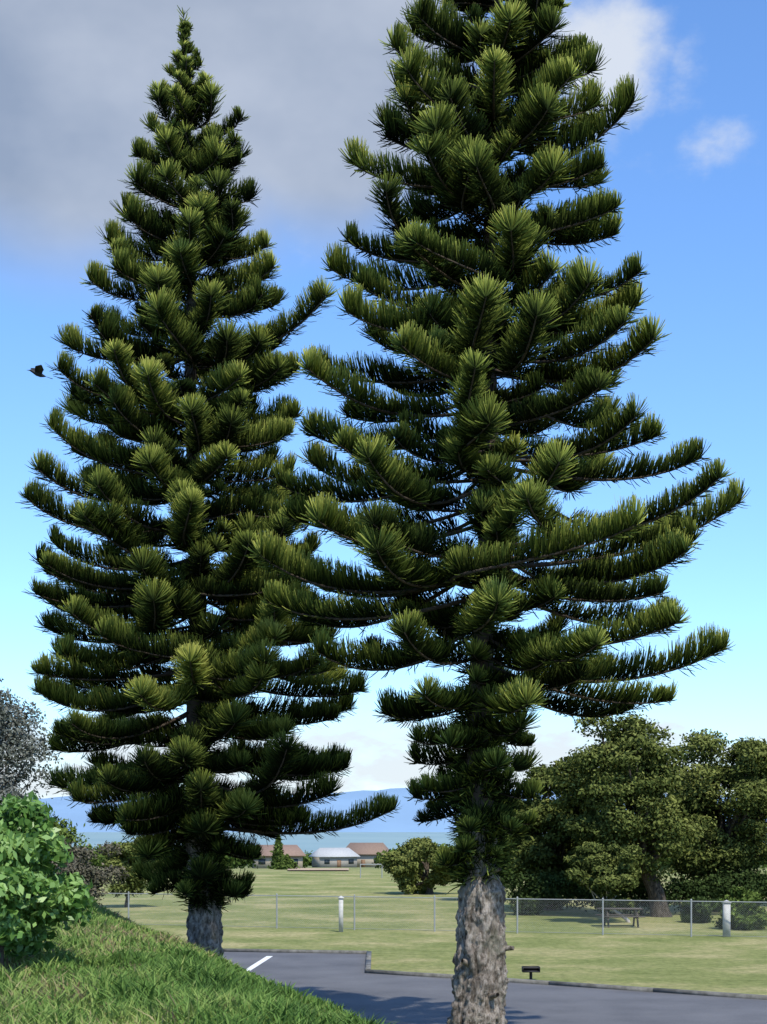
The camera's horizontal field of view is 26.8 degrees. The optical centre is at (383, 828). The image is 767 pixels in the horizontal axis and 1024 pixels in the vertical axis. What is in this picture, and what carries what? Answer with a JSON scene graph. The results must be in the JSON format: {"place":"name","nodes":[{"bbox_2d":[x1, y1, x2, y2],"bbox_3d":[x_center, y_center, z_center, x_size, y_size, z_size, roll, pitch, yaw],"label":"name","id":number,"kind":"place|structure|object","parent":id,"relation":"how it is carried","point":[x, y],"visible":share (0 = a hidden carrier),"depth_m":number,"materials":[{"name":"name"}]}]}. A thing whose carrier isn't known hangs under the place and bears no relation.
{"place":"outdoors","nodes":[
{"label":"outdoors","id":0,"kind":"place"},
{"bbox_2d":[28,365,52,378],"bbox_3d":[-7.029,-9.358,33.011,0.550,0.199,0.775,9,6,-25],"label":"black bird","id":1,"kind":"object","parent":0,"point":[37,370],"visible":1,"depth_m":32.93},
{"bbox_2d":[71,832,546,853],"bbox_3d":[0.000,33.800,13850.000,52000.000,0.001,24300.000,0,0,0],"label":"sea","id":2,"kind":"structure","parent":0,"point":[310,843],"depth_m":5751.06,"materials":[{"name":"liquid"}]},
{"bbox_2d":[288,868,348,869],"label":"dry field","id":3,"kind":"structure","parent":0,"point":[320,869],"depth_m":189.43,"materials":[{"name":"soil"}]},
{"bbox_2d":[0,0,766,798],"label":"sky","id":4,"kind":"structure","parent":0,"point":[689,169],"materials":[{"name":"blue"}]},
{"bbox_2d":[5,864,766,1021],"bbox_3d":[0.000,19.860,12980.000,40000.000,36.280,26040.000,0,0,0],"label":"ground","id":5,"kind":"structure","parent":0,"point":[681,960],"depth_m":60.56,"materials":[{"name":"green plant"}]},
{"bbox_2d":[0,678,63,833],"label":"background tree","id":6,"kind":"object","parent":5,"relation":"on","point":[11,742],"visible":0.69,"depth_m":59.84,"materials":[{"name":"grey plant"}]},
{"bbox_2d":[0,790,97,969],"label":"leafy shrub","id":7,"kind":"object","parent":5,"relation":"on","point":[34,899],"visible":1,"depth_m":19.98,"materials":[{"name":"green plant"}]},
{"bbox_2d":[40,804,89,877],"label":"tree","id":8,"kind":"object","parent":5,"relation":"on","point":[63,826],"visible":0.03,"depth_m":71.54,"materials":[{"name":"green plant"}]},
{"bbox_2d":[48,837,128,904],"bbox_3d":[-10.115,1.997,54.167,2.634,3.559,3.698,0,0,38],"label":"bougainvillea shrub","id":9,"kind":"object","parent":5,"relation":"on","point":[95,876],"visible":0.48,"depth_m":53.68,"materials":[{"name":"plant"}]},
{"bbox_2d":[102,836,166,906],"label":"tree","id":10,"kind":"object","parent":5,"relation":"on","point":[131,884],"visible":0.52,"depth_m":81.64,"materials":[{"name":"green plant"}]},
{"bbox_2d":[0,900,395,1023],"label":"bank grass","id":11,"kind":"structure","parent":5,"relation":"on","point":[232,995],"depth_m":17.61,"materials":[{"name":"green plant"}]},
{"bbox_2d":[15,5,401,957],"bbox_3d":[-3.776,-7.281,36.068,8.419,22.184,8.272,0,0,0],"label":"cook pine tree","id":12,"kind":"object","parent":5,"relation":"on","point":[173,823],"visible":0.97,"depth_m":34.85,"materials":[{"name":"green plant"}]},
{"bbox_2d":[253,856,302,867],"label":"walls","id":13,"kind":"structure","parent":5,"relation":"on","point":[269,858],"depth_m":296.36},
{"bbox_2d":[258,859,297,863],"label":"windows","id":14,"kind":"structure","parent":13,"relation":"attached to","point":[261,861],"depth_m":296.20,"materials":[{"name":"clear glass"}]},
{"bbox_2d":[261,845,305,855],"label":"roof","id":15,"kind":"structure","parent":13,"relation":"on","point":[293,850],"depth_m":297.90,"materials":[{"name":"brown tile"}]},
{"bbox_2d":[312,857,356,866],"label":"walls","id":16,"kind":"structure","parent":5,"relation":"on","point":[317,861],"depth_m":379.51,"materials":[{"name":"beige paint"}]},
{"bbox_2d":[309,848,359,856],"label":"roof","id":17,"kind":"structure","parent":16,"relation":"on","point":[334,852],"depth_m":380.38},
{"bbox_2d":[324,859,353,863],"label":"windows","id":18,"kind":"structure","parent":16,"relation":"attached to","point":[327,861],"depth_m":378.35,"materials":[{"name":"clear glass"}]},
{"bbox_2d":[338,896,343,931],"bbox_3d":[-1.650,3.290,62.600,0.230,1.420,0.230,0,0,0],"label":"concrete post","id":19,"kind":"object","parent":5,"relation":"on","point":[340,898],"visible":1,"depth_m":62.52,"materials":[{"name":"white concrete"}]},
{"bbox_2d":[357,855,383,866],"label":"walls","id":20,"kind":"structure","parent":5,"relation":"on","point":[368,859],"depth_m":388.87,"materials":[{"name":"beige paint"}]},
{"bbox_2d":[346,843,388,854],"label":"roof","id":21,"kind":"structure","parent":20,"relation":"on","point":[366,848],"depth_m":390.77,"materials":[{"name":"brown tile"}]},
{"bbox_2d":[360,864,381,877],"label":"soccer goal","id":22,"kind":"object","parent":5,"relation":"on","point":[370,864],"visible":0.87,"depth_m":131.96,"materials":[{"name":"metal"}]},
{"bbox_2d":[378,836,455,894],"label":"monkeypod tree","id":23,"kind":"object","parent":5,"relation":"on","point":[406,869],"visible":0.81,"depth_m":98.22,"materials":[{"name":"green plant"}]},
{"bbox_2d":[76,835,766,869],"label":"distant trees","id":24,"kind":"object","parent":5,"relation":"on","point":[280,860],"visible":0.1,"depth_m":274.34,"materials":[{"name":"green plant"}]},
{"bbox_2d":[98,891,766,936],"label":"chain link fence","id":25,"kind":"object","parent":5,"relation":"on","point":[237,917],"visible":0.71,"depth_m":62.56,"materials":[{"name":"metal"}]},
{"bbox_2d":[450,835,527,884],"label":"monkeypod tree","id":26,"kind":"object","parent":5,"relation":"on","point":[507,865],"visible":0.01,"depth_m":89.57,"materials":[{"name":"green plant"}]},
{"bbox_2d":[223,948,766,999],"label":"kerb","id":27,"kind":"structure","parent":5,"relation":"on","point":[605,986],"depth_m":41.50,"materials":[{"name":"concrete"}]},
{"bbox_2d":[242,0,750,1023],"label":"cook pine tree","id":28,"kind":"object","parent":5,"relation":"on","point":[466,336],"visible":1,"depth_m":27.62,"materials":[{"name":"green plant"}]},
{"bbox_2d":[522,966,539,979],"bbox_3d":[3.895,3.817,42.600,0.460,0.365,0.360,0,0,0],"label":"park grill","id":29,"kind":"object","parent":5,"relation":"on","point":[530,969],"visible":0.97,"depth_m":42.59,"materials":[{"name":"black metal"}]},
{"bbox_2d":[504,763,600,909],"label":"monkeypod tree","id":30,"kind":"object","parent":5,"relation":"on","point":[538,849],"visible":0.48,"depth_m":77.79,"materials":[{"name":"green plant"}]},
{"bbox_2d":[563,841,643,922],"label":"monkeypod tree","id":31,"kind":"object","parent":5,"relation":"on","point":[600,878],"visible":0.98,"depth_m":68.61,"materials":[{"name":"green plant"}]},
{"bbox_2d":[596,908,644,927],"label":"picnic table","id":32,"kind":"object","parent":5,"relation":"on","point":[633,915],"visible":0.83,"depth_m":65.64,"materials":[{"name":"brown wood"}]},
{"bbox_2d":[540,710,706,916],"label":"monkeypod tree","id":33,"kind":"object","parent":5,"relation":"on","point":[623,780],"visible":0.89,"depth_m":72.02,"materials":[{"name":"green plant"}]},
{"bbox_2d":[500,868,766,915],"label":"hedge","id":34,"kind":"object","parent":5,"relation":"on","point":[549,887],"visible":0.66,"depth_m":74.65,"materials":[{"name":"green plant"}]},
{"bbox_2d":[680,895,720,922],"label":"hibiscus shrub","id":35,"kind":"object","parent":5,"relation":"on","point":[700,912],"visible":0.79,"depth_m":68.57,"materials":[{"name":"green plant"}]},
{"bbox_2d":[661,728,766,911],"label":"monkeypod tree","id":36,"kind":"object","parent":5,"relation":"on","point":[729,841],"visible":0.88,"depth_m":76.31,"materials":[{"name":"green plant"}]},
{"bbox_2d":[723,900,731,936],"bbox_3d":[12.749,3.315,59.900,0.300,1.370,0.300,0,0,0],"label":"concrete post","id":37,"kind":"object","parent":5,"relation":"on","point":[727,915],"visible":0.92,"depth_m":59.78,"materials":[{"name":"white concrete"}]},
{"bbox_2d":[712,886,766,929],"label":"hibiscus shrub","id":38,"kind":"object","parent":5,"relation":"on","point":[749,896],"visible":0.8,"depth_m":64.13,"materials":[{"name":"green plant"}]},
{"bbox_2d":[39,788,736,831],"bbox_3d":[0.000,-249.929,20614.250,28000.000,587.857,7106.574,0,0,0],"label":"mountain range","id":39,"kind":"structure","parent":0,"point":[401,821],"depth_m":18503.78,"materials":[{"name":"blue"}]},
{"bbox_2d":[223,952,766,1023],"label":"road","id":40,"kind":"structure","parent":0,"point":[345,979],"depth_m":37.77,"materials":[{"name":"grey asphalt"}]},
{"bbox_2d":[246,956,271,970],"bbox_3d":[-3.741,3.988,47.407,0.200,0.001,6.401,0,0,3],"label":"parking line","id":41,"kind":"object","parent":40,"relation":"on","point":[256,964],"visible":0.6,"depth_m":47.98,"materials":[{"name":"white paint"}]}
]}

